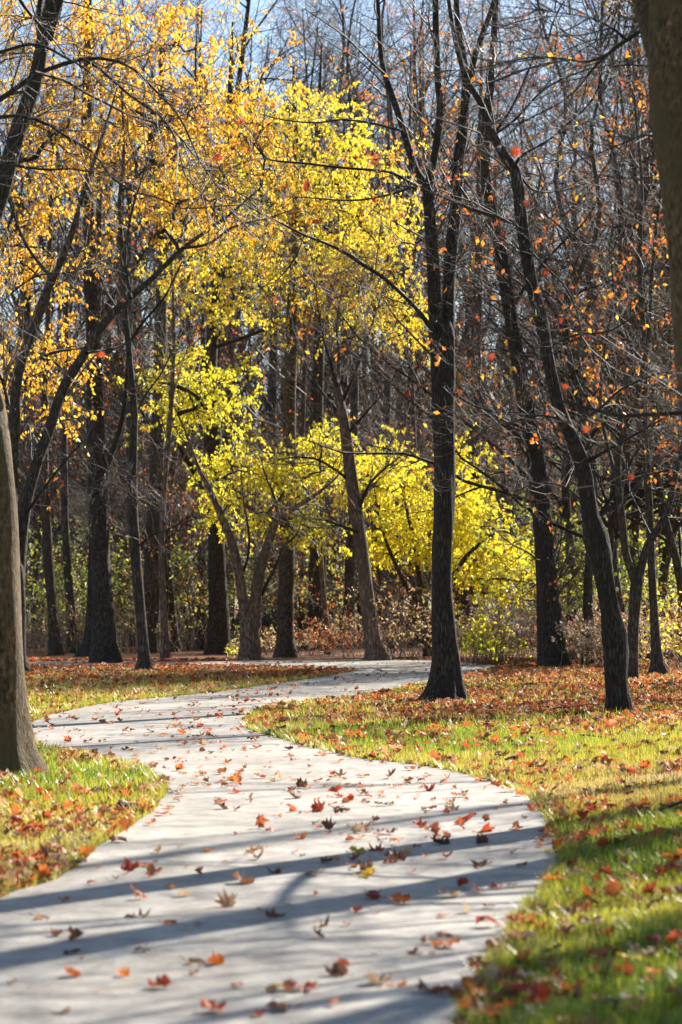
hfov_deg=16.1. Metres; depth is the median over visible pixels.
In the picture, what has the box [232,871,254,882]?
fallen leaf
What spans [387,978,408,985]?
fallen leaf
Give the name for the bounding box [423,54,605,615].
woodland tree
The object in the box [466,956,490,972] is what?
fallen leaf
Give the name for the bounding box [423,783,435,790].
fallen leaf
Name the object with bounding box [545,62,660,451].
woodland tree
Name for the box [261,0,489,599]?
woodland tree
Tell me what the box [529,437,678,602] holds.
sapling
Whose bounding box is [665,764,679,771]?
fallen leaf
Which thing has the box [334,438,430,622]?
sapling
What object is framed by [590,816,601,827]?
fallen leaf
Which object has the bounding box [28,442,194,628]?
sapling
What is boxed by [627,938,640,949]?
fallen leaf
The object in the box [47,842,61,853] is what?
fallen leaf
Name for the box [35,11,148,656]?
dark tree
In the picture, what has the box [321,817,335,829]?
fallen leaf
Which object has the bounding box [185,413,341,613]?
sapling
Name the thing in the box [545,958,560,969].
fallen leaf
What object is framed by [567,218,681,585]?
tree
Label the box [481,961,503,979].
fallen leaf
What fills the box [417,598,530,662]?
dry brush
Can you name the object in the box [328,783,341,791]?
fallen leaf
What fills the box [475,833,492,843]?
fallen leaf
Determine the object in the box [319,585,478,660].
dry brush
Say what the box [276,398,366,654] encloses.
young tree
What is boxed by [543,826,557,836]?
fallen leaf
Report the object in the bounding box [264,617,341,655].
dry brush
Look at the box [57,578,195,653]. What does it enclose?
dry brush
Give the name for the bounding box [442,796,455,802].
fallen leaf
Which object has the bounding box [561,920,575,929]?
fallen leaf
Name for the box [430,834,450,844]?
fallen leaf
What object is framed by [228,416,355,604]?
sapling
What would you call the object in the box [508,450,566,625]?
sapling
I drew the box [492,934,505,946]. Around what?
fallen leaf
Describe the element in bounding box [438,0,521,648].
tree
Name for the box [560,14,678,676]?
slim tree
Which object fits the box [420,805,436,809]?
fallen leaf
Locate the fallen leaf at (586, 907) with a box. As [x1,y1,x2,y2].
[576,902,591,912]
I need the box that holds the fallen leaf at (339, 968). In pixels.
[324,961,353,975]
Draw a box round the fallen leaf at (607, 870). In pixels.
[594,865,614,874]
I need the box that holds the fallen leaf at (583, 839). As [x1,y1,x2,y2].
[569,837,587,844]
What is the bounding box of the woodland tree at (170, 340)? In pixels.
[76,1,269,633]
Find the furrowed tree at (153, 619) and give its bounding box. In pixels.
[112,46,266,652]
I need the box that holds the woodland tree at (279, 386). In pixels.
[221,93,368,614]
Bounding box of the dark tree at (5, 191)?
[0,0,138,220]
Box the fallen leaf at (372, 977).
[363,970,391,982]
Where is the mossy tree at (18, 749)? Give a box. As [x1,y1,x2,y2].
[0,0,310,778]
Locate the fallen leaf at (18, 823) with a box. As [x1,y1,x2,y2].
[10,819,22,826]
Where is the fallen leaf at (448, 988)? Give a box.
[438,982,468,992]
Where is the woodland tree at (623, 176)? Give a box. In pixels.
[499,57,660,453]
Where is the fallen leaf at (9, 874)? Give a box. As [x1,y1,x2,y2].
[0,868,16,882]
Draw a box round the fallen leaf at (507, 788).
[500,785,514,790]
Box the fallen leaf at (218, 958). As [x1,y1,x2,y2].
[207,951,224,963]
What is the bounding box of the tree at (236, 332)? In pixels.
[190,249,382,600]
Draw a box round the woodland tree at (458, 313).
[378,45,551,622]
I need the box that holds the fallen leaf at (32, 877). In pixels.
[24,873,37,879]
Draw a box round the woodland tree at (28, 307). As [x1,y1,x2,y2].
[0,0,116,569]
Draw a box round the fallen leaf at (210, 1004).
[200,998,225,1010]
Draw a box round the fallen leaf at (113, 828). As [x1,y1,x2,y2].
[103,824,116,833]
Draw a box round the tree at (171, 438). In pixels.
[76,351,229,571]
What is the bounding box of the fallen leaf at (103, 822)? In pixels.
[98,818,110,824]
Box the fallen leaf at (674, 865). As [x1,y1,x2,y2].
[664,858,679,872]
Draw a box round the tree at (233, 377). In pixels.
[145,259,309,637]
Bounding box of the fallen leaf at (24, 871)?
[20,868,30,877]
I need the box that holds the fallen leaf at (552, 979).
[533,975,561,983]
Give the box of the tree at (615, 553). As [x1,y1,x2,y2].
[414,0,681,660]
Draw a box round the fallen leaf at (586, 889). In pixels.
[581,884,596,895]
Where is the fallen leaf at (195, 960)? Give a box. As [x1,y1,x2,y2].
[180,955,206,964]
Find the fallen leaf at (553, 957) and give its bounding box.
[540,954,556,960]
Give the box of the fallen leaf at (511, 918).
[505,913,524,921]
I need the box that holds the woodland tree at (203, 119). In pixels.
[96,0,361,548]
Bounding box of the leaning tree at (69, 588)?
[20,183,113,652]
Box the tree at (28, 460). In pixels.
[0,354,80,563]
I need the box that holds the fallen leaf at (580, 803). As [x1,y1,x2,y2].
[571,798,582,807]
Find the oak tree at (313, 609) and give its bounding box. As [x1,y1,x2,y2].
[251,43,384,650]
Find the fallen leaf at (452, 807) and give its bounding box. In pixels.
[444,801,459,810]
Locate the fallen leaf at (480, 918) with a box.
[476,913,496,924]
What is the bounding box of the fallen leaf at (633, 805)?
[631,803,643,810]
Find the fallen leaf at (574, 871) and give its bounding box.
[565,865,586,873]
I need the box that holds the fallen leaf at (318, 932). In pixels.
[312,925,324,937]
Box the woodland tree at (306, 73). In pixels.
[150,0,404,618]
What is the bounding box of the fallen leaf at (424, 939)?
[420,934,435,942]
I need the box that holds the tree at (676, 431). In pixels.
[636,344,681,547]
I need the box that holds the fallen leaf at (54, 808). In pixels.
[48,804,57,812]
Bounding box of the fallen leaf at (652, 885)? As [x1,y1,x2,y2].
[643,881,655,893]
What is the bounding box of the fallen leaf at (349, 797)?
[342,794,353,801]
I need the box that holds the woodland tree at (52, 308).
[0,27,141,622]
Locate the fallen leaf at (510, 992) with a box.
[502,986,517,996]
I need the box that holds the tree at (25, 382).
[0,299,114,577]
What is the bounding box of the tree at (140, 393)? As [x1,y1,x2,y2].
[6,207,248,561]
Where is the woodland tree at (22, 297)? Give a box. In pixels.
[0,6,114,451]
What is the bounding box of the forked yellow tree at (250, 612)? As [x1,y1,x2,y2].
[113,334,386,659]
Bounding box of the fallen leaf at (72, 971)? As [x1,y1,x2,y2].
[64,962,81,975]
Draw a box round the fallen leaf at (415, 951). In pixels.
[406,946,423,954]
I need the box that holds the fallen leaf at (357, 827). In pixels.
[351,822,364,832]
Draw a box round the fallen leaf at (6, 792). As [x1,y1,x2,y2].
[2,787,13,797]
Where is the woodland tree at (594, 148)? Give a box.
[522,2,670,609]
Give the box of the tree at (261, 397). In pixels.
[145,288,382,642]
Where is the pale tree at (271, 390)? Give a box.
[244,152,302,642]
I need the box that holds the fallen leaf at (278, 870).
[266,867,281,872]
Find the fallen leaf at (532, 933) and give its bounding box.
[517,929,537,940]
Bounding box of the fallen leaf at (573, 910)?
[562,904,576,916]
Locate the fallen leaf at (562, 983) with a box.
[558,977,585,989]
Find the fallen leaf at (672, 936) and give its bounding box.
[661,929,681,945]
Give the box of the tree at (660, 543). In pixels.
[614,77,675,657]
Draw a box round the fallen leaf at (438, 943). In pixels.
[429,938,460,947]
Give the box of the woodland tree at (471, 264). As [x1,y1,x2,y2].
[385,31,571,517]
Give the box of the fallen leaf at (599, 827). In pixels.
[594,824,609,833]
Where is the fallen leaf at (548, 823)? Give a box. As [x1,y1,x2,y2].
[543,820,556,829]
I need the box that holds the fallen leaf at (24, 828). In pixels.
[21,825,36,831]
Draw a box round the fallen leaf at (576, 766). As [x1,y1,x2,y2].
[570,762,582,769]
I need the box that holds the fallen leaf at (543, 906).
[536,903,553,909]
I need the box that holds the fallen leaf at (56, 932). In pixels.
[48,927,62,935]
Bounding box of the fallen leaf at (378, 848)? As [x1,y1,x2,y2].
[365,842,390,850]
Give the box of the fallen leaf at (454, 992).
[450,987,470,999]
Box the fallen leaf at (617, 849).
[616,848,630,856]
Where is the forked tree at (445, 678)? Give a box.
[185,0,623,702]
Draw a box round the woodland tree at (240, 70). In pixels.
[54,0,388,635]
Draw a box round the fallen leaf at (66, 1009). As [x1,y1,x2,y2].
[50,1005,70,1012]
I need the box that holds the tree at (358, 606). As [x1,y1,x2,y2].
[246,248,432,637]
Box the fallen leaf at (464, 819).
[454,811,474,823]
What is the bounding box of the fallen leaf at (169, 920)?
[158,919,177,923]
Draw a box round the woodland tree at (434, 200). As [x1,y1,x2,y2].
[345,0,547,629]
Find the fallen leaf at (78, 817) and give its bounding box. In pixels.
[75,811,86,820]
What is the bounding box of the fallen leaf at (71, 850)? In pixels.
[62,843,72,854]
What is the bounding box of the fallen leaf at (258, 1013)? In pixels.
[246,1009,265,1016]
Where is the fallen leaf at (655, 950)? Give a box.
[641,940,666,957]
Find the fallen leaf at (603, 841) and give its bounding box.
[593,835,609,846]
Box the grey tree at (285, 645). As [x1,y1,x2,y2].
[228,65,354,657]
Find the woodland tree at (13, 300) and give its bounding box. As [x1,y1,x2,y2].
[0,0,114,628]
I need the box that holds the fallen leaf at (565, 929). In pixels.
[552,924,574,933]
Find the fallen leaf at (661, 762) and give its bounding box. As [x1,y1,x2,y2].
[657,761,670,766]
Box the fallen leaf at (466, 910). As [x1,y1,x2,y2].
[464,898,475,911]
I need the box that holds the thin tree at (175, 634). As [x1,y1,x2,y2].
[138,276,234,651]
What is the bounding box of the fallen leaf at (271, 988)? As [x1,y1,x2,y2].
[260,984,278,992]
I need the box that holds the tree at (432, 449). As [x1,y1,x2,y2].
[369,344,502,581]
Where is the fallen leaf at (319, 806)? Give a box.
[310,798,324,811]
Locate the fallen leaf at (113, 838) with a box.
[109,834,126,841]
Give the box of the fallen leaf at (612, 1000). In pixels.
[601,997,630,1008]
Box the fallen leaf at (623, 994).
[619,987,646,1000]
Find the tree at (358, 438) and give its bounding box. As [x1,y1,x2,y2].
[299,325,390,579]
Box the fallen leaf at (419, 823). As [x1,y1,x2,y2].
[413,816,427,826]
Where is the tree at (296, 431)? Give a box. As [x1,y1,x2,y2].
[222,295,369,637]
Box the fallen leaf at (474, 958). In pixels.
[469,954,483,961]
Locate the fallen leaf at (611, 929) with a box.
[591,926,615,935]
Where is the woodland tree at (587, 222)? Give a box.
[514,64,642,620]
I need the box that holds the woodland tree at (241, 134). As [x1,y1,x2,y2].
[115,0,335,445]
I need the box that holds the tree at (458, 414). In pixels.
[390,328,520,530]
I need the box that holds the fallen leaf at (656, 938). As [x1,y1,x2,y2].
[644,930,660,945]
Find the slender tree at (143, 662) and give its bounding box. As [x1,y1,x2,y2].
[58,82,234,670]
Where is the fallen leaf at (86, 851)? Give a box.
[79,845,94,857]
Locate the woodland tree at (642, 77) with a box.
[502,0,681,631]
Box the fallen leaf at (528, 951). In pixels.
[513,947,531,962]
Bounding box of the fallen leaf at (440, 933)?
[436,930,452,936]
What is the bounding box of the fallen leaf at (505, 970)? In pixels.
[498,962,516,974]
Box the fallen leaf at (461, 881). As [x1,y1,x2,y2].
[456,877,471,886]
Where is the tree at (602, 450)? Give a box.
[548,291,681,554]
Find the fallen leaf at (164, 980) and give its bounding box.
[148,974,174,987]
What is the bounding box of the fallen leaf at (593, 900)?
[588,898,601,902]
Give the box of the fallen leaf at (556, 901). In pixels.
[552,895,565,906]
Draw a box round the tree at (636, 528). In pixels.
[361,0,681,658]
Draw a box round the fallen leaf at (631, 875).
[622,871,637,878]
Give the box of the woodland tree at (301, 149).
[233,1,419,623]
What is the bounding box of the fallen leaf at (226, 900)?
[214,887,237,907]
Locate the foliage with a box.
[1,44,658,625]
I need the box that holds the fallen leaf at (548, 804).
[541,801,555,808]
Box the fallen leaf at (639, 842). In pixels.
[632,836,649,847]
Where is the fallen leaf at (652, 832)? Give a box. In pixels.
[643,826,659,837]
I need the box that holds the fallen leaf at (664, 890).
[658,887,671,893]
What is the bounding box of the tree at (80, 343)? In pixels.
[5,258,235,625]
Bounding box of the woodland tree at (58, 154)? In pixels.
[0,0,211,572]
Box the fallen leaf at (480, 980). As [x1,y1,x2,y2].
[460,978,482,989]
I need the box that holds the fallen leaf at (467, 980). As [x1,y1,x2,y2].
[460,976,488,990]
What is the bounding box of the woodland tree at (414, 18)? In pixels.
[309,0,532,584]
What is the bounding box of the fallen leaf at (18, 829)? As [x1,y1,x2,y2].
[16,825,30,834]
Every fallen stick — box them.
[545,687,602,710]
[643,801,681,814]
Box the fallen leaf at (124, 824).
[118,816,132,830]
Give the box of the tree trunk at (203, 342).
[135,134,246,649]
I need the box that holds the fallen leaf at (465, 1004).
[454,995,470,1010]
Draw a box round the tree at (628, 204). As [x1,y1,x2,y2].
[572,1,658,601]
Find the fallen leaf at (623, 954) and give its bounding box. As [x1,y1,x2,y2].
[616,952,641,959]
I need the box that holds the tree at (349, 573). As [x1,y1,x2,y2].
[324,116,383,649]
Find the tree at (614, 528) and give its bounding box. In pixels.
[415,0,681,663]
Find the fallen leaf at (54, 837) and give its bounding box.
[47,834,65,842]
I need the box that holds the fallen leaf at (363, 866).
[357,859,373,870]
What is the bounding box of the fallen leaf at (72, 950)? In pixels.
[63,948,80,953]
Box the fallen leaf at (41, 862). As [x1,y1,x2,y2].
[36,859,48,869]
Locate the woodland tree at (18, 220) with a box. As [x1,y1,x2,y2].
[0,32,61,446]
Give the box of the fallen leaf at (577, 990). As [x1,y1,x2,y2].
[571,984,583,998]
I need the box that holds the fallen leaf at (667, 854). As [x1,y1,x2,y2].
[656,851,670,856]
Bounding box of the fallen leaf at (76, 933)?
[68,925,84,939]
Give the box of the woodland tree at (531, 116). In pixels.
[451,0,617,402]
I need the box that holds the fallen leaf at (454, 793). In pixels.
[451,792,466,795]
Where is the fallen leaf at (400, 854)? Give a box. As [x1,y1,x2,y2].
[390,846,412,860]
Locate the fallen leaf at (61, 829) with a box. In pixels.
[57,826,70,832]
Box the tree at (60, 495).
[18,351,120,640]
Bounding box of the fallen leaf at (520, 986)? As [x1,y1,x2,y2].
[498,980,534,997]
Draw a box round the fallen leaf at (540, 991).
[526,978,554,1001]
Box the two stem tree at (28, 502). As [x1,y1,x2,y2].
[0,0,332,672]
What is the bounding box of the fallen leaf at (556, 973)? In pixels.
[546,967,569,976]
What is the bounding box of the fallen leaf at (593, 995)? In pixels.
[585,993,604,999]
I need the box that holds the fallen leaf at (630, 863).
[622,858,636,866]
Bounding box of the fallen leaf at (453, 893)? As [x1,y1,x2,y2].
[435,888,459,896]
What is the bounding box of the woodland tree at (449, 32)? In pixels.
[274,0,530,621]
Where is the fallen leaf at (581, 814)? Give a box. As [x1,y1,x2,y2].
[574,810,589,819]
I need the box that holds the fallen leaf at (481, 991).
[473,990,486,995]
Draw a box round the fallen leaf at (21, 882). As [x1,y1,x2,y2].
[14,873,34,883]
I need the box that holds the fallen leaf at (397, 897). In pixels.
[381,891,410,902]
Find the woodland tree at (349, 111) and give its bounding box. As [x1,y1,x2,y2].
[134,0,512,629]
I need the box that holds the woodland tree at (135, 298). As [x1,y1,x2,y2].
[16,0,242,634]
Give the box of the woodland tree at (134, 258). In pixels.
[0,0,286,631]
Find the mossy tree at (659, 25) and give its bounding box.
[370,0,681,424]
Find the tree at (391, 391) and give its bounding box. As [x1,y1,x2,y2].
[329,274,498,575]
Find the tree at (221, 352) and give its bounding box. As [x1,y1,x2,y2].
[19,214,331,636]
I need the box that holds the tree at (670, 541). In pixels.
[412,0,681,662]
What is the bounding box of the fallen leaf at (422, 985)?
[415,978,431,990]
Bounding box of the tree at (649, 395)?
[581,255,678,601]
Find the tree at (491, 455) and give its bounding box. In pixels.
[417,328,548,631]
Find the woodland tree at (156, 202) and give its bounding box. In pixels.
[56,30,255,628]
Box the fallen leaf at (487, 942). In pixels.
[483,939,506,949]
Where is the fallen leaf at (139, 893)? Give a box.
[130,885,146,897]
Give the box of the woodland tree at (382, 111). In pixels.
[190,0,445,631]
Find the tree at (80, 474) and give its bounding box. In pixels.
[19,220,197,564]
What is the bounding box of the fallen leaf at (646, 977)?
[643,974,652,980]
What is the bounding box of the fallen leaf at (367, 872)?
[354,868,376,876]
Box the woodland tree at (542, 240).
[458,35,637,623]
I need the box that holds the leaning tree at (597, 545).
[361,0,681,713]
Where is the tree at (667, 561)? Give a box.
[460,66,681,661]
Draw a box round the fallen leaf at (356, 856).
[349,852,360,859]
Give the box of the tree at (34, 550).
[1,373,75,633]
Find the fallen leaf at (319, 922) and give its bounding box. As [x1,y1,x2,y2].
[316,913,329,926]
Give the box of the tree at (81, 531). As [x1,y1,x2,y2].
[53,390,141,589]
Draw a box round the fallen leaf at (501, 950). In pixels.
[490,946,508,957]
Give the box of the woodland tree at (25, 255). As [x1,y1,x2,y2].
[0,58,151,602]
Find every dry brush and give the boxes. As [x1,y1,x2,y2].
[25,592,85,654]
[26,593,173,652]
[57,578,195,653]
[117,597,239,650]
[224,637,238,657]
[230,626,294,654]
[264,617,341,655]
[294,610,413,657]
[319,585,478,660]
[330,602,422,654]
[342,564,481,657]
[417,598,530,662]
[424,594,593,664]
[455,608,531,665]
[463,582,596,661]
[482,580,648,664]
[551,597,650,669]
[599,585,681,666]
[623,580,681,670]
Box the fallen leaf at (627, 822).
[619,818,629,828]
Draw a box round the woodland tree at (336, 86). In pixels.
[235,0,449,426]
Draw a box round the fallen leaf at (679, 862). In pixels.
[672,860,681,870]
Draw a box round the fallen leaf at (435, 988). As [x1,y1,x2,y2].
[432,983,460,994]
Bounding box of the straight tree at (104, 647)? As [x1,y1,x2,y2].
[1,0,204,662]
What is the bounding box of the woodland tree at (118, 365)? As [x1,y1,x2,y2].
[0,0,210,474]
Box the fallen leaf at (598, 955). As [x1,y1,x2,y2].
[587,950,610,959]
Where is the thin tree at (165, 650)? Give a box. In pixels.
[103,233,229,660]
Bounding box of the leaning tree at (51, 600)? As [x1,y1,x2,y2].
[1,96,105,654]
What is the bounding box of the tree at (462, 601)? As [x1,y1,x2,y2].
[360,190,567,609]
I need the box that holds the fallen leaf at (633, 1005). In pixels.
[622,1000,646,1009]
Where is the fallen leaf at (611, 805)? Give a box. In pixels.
[605,802,620,808]
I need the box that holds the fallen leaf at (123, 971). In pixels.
[113,967,129,975]
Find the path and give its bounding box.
[0,659,556,1023]
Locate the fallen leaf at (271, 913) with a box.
[257,907,286,916]
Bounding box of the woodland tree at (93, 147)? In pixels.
[6,0,215,550]
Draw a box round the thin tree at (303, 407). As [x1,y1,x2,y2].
[274,192,349,648]
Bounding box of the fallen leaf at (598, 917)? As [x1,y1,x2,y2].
[579,915,602,925]
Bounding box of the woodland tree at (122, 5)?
[32,0,257,591]
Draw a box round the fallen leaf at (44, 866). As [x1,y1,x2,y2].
[36,863,53,878]
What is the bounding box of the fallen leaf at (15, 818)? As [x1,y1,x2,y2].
[6,811,24,821]
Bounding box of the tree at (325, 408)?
[180,224,463,629]
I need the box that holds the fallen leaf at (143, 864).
[139,861,153,865]
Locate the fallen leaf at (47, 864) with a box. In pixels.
[32,858,55,868]
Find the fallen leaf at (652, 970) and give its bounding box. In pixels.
[645,967,666,973]
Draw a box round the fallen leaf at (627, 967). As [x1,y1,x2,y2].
[613,957,638,976]
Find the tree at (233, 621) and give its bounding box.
[193,339,266,634]
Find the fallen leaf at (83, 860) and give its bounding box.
[69,857,87,862]
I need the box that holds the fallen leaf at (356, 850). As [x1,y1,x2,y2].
[346,845,365,853]
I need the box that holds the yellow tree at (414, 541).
[338,423,565,655]
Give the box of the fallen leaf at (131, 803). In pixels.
[123,801,139,807]
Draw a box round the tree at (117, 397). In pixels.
[54,285,196,564]
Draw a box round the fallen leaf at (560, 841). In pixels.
[550,837,567,849]
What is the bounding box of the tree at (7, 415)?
[0,312,55,559]
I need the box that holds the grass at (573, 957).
[0,663,681,1023]
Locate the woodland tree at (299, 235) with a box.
[199,33,399,438]
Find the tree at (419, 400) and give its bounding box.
[340,210,529,638]
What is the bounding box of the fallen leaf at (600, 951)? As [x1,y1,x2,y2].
[587,947,607,954]
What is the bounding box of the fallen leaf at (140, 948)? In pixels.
[134,944,150,951]
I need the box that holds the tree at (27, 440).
[2,349,71,568]
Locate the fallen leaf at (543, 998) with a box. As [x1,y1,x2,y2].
[521,994,548,1002]
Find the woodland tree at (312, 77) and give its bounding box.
[189,0,407,601]
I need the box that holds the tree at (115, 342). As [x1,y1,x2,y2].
[102,56,180,646]
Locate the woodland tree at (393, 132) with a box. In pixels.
[184,0,567,637]
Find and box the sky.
[0,0,661,607]
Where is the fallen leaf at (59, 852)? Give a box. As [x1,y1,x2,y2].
[55,848,66,860]
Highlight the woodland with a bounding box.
[1,38,658,635]
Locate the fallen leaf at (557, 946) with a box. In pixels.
[541,942,562,952]
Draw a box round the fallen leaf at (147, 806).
[140,801,152,810]
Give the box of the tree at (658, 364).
[628,297,681,435]
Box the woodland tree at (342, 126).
[247,0,427,491]
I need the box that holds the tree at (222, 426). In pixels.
[118,339,265,606]
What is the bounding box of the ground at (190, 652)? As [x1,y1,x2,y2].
[0,608,681,1023]
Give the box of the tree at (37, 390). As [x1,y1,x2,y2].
[7,274,143,633]
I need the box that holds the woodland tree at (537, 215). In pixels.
[429,0,676,466]
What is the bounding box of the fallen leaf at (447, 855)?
[441,850,452,858]
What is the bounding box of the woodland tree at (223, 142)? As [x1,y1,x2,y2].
[82,0,360,549]
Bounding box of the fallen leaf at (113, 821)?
[107,819,118,824]
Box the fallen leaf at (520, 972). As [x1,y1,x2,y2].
[516,965,538,977]
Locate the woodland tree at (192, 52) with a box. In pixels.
[112,0,342,577]
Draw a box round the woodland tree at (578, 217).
[462,38,660,494]
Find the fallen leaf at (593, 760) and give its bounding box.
[583,758,597,762]
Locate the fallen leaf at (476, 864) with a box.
[469,859,491,867]
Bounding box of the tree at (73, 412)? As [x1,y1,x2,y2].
[3,272,151,571]
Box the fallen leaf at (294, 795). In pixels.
[289,791,301,798]
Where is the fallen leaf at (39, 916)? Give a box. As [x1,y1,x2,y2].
[29,912,51,919]
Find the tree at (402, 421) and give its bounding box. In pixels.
[340,322,459,637]
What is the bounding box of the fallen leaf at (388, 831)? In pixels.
[384,828,397,832]
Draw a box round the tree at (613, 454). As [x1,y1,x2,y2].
[527,305,677,556]
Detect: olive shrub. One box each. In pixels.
[25,528,250,651]
[118,488,343,648]
[141,507,397,648]
[559,506,681,656]
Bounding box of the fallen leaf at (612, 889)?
[604,878,623,900]
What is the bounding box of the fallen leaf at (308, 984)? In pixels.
[292,980,316,991]
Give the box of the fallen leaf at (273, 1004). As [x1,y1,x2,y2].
[266,999,301,1008]
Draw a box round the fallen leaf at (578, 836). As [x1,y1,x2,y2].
[574,831,585,839]
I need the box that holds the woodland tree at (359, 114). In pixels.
[247,0,425,609]
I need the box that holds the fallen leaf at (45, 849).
[39,844,54,854]
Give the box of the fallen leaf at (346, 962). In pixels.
[335,957,354,965]
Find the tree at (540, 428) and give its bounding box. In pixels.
[456,283,634,573]
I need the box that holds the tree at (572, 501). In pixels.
[534,69,601,649]
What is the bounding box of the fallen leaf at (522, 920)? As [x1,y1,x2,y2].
[513,916,535,924]
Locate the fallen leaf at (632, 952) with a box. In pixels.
[631,950,644,956]
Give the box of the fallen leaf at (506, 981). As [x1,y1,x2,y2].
[502,976,511,986]
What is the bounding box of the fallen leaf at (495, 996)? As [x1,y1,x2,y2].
[477,987,507,1001]
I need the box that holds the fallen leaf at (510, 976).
[497,970,519,979]
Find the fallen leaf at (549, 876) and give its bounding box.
[534,871,560,880]
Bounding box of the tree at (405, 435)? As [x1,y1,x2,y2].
[336,351,466,612]
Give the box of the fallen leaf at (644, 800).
[637,796,649,805]
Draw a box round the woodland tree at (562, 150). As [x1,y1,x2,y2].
[502,12,625,502]
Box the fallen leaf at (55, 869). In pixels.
[50,865,58,873]
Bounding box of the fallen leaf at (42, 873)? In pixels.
[32,867,48,876]
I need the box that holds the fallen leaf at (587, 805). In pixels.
[584,801,596,810]
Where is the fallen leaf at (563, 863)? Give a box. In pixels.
[553,858,568,866]
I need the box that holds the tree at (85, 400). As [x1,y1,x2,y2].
[5,289,144,633]
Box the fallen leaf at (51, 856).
[48,853,61,860]
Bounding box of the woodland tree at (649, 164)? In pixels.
[580,31,670,293]
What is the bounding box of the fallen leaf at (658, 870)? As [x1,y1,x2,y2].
[651,864,669,877]
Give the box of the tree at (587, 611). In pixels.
[317,0,681,667]
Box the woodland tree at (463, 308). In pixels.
[361,47,564,634]
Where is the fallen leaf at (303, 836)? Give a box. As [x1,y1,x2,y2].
[293,831,306,839]
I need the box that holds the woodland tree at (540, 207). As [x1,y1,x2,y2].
[394,0,619,617]
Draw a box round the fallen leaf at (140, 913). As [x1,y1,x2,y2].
[125,907,150,917]
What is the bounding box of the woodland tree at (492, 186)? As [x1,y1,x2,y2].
[384,1,606,621]
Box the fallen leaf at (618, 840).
[608,837,628,843]
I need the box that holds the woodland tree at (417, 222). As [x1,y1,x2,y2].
[243,0,546,614]
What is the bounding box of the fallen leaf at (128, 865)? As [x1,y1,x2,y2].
[120,857,138,870]
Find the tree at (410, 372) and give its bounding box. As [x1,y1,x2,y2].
[374,43,441,645]
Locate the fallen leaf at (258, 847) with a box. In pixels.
[249,844,267,848]
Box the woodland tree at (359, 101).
[257,1,506,449]
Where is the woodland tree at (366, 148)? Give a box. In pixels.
[270,3,488,585]
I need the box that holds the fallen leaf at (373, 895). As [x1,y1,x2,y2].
[364,890,386,897]
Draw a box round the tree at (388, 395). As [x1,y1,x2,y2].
[355,44,421,644]
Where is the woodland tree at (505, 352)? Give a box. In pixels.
[386,1,599,589]
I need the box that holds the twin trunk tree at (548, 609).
[365,0,650,667]
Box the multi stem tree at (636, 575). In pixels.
[506,178,681,678]
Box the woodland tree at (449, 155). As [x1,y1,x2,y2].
[334,7,558,500]
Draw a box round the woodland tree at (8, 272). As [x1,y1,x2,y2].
[0,0,136,423]
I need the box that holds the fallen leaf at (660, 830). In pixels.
[652,824,670,836]
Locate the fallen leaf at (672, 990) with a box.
[664,983,681,996]
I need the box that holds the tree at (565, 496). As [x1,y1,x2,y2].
[265,0,676,662]
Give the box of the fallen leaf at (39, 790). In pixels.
[34,785,49,795]
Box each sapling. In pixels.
[2,391,78,606]
[7,409,39,591]
[8,345,143,647]
[18,364,141,639]
[18,435,86,606]
[25,370,148,613]
[26,518,63,618]
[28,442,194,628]
[73,375,227,598]
[87,417,233,628]
[112,447,247,641]
[115,464,231,607]
[119,423,259,641]
[125,420,276,649]
[126,430,239,636]
[177,419,330,620]
[178,425,330,625]
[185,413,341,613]
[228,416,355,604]
[228,455,346,623]
[237,420,390,616]
[276,434,414,617]
[305,377,455,647]
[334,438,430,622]
[335,465,429,628]
[369,415,505,623]
[373,471,495,611]
[403,347,560,636]
[418,386,562,617]
[426,464,516,610]
[455,428,564,622]
[493,244,681,613]
[494,380,641,577]
[505,445,610,617]
[507,456,596,614]
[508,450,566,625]
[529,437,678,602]
[576,456,681,622]
[582,455,681,616]
[626,451,681,613]
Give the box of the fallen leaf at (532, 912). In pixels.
[525,907,552,914]
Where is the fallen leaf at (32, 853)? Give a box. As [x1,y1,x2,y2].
[28,848,40,855]
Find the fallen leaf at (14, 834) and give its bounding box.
[9,829,24,836]
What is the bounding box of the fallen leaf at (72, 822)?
[68,817,85,824]
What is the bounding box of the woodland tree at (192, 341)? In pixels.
[115,86,280,632]
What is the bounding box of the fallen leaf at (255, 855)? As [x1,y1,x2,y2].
[250,848,262,858]
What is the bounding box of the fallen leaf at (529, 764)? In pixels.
[520,761,532,766]
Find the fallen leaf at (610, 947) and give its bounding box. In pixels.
[604,941,621,951]
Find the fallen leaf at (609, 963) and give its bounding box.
[594,957,613,976]
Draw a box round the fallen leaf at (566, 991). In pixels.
[556,988,571,995]
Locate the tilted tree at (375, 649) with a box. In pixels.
[223,205,433,660]
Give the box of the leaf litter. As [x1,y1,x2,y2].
[0,656,681,1023]
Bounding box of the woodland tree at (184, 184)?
[109,14,268,566]
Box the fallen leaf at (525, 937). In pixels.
[504,930,528,940]
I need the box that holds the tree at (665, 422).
[591,167,681,496]
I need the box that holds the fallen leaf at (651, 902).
[647,893,664,907]
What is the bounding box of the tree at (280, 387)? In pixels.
[193,263,377,608]
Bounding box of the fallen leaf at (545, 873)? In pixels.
[538,866,550,879]
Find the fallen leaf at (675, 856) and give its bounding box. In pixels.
[667,852,679,863]
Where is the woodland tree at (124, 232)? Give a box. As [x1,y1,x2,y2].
[0,0,247,632]
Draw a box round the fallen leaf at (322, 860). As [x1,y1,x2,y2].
[320,857,332,862]
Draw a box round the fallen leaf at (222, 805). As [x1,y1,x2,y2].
[217,800,227,808]
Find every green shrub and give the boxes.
[25,515,202,651]
[25,517,167,652]
[74,506,276,648]
[419,457,678,658]
[481,488,676,659]
[518,477,681,657]
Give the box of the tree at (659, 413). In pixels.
[502,259,681,516]
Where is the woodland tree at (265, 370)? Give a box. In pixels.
[198,97,362,632]
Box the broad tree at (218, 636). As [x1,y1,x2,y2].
[128,1,441,654]

